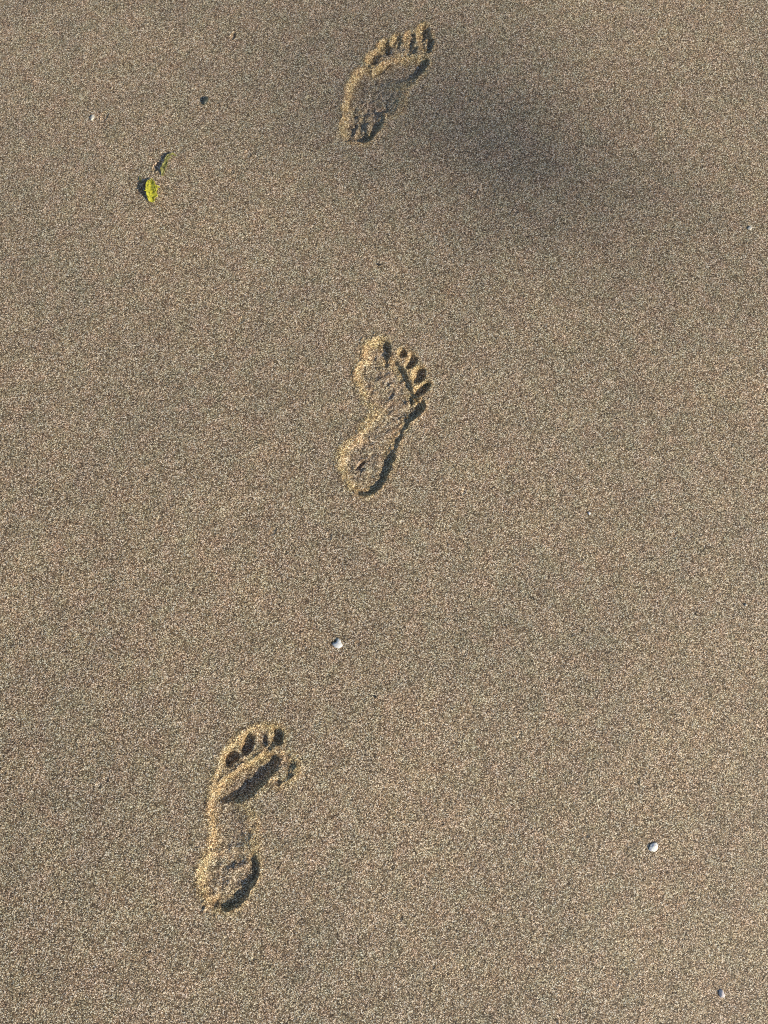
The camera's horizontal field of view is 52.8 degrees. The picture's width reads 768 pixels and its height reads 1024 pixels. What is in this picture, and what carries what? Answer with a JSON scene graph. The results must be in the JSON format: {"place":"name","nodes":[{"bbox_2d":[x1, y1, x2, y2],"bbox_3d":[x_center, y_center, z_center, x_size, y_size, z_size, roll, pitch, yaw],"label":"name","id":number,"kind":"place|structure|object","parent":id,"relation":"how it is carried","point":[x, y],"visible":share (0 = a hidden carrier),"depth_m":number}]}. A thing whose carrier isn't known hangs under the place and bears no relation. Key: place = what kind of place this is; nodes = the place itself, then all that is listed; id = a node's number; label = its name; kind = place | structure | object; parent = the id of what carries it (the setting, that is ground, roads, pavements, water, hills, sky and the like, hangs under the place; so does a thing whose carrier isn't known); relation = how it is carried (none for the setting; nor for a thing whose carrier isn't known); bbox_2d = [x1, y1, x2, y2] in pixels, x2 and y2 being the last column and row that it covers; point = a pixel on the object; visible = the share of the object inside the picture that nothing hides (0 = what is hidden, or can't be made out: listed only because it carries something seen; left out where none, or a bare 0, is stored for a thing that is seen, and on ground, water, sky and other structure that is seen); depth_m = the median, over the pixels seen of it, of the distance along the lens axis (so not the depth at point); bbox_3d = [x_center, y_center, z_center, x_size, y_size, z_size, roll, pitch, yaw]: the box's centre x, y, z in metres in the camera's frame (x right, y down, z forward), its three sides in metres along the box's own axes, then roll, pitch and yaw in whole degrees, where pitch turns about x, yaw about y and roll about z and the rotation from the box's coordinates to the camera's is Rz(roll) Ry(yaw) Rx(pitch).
{"place":"outdoors","nodes":[
{"label":"outdoors","id":0,"kind":"place"},
{"bbox_2d":[0,0,767,1023],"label":"sand","id":1,"kind":"structure","parent":0,"point":[546,214],"depth_m":1.23},
{"bbox_2d":[144,178,159,202],"bbox_3d":[-0.408,-0.568,1.360,0.026,0.011,0.047,0,77,0],"label":"seaweed scrap","id":2,"kind":"object","parent":1,"relation":"on","point":[151,186],"visible":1,"depth_m":1.36},
{"bbox_2d":[160,152,176,175],"bbox_3d":[-0.388,-0.620,1.375,0.015,0.008,0.048,26,78,6],"label":"seaweed scrap","id":3,"kind":"object","parent":1,"relation":"on","point":[164,165],"visible":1,"depth_m":1.37},
{"bbox_2d":[202,96,208,104],"bbox_3d":[-0.326,-0.750,1.410,0.011,0.008,0.017,0,77,0],"label":"pebble","id":4,"kind":"object","parent":1,"relation":"on","point":[205,100],"visible":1,"depth_m":1.41},
{"bbox_2d":[190,717,305,917],"bbox_3d":[-0.208,0.437,1.129,0.137,0.016,0.287,20,78,5],"label":"footprint","id":5,"kind":"object","parent":1,"relation":"on","point":[253,762],"visible":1,"depth_m":1.13},
{"bbox_2d":[332,638,342,648],"bbox_3d":[-0.070,0.201,1.176,0.014,0.004,0.014,-42,80,-9],"label":"shell chip","id":6,"kind":"object","parent":1,"relation":"on","point":[337,644],"visible":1,"depth_m":1.17},
{"bbox_2d":[332,332,435,501],"bbox_3d":[-0.004,-0.154,1.265,0.149,0.016,0.295,12,77,3],"label":"footprint","id":7,"kind":"object","parent":1,"relation":"on","point":[392,382],"visible":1,"depth_m":1.27},
{"bbox_2d":[335,19,439,148],"bbox_3d":[0.001,-0.788,1.419,0.135,0.017,0.310,28,79,6],"label":"footprint","id":8,"kind":"object","parent":1,"relation":"on","point":[387,74],"visible":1,"depth_m":1.42},
{"bbox_2d":[649,842,657,851],"bbox_3d":[0.391,0.486,1.120,0.014,0.004,0.013,0,77,0],"label":"pebble","id":9,"kind":"object","parent":1,"relation":"on","point":[653,847],"visible":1,"depth_m":1.12},
{"bbox_2d":[719,989,724,997],"bbox_3d":[0.475,0.677,1.087,0.008,0.004,0.011,0,77,0],"label":"shell fragment","id":10,"kind":"object","parent":1,"relation":"on","point":[721,993],"visible":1,"depth_m":1.09}
]}

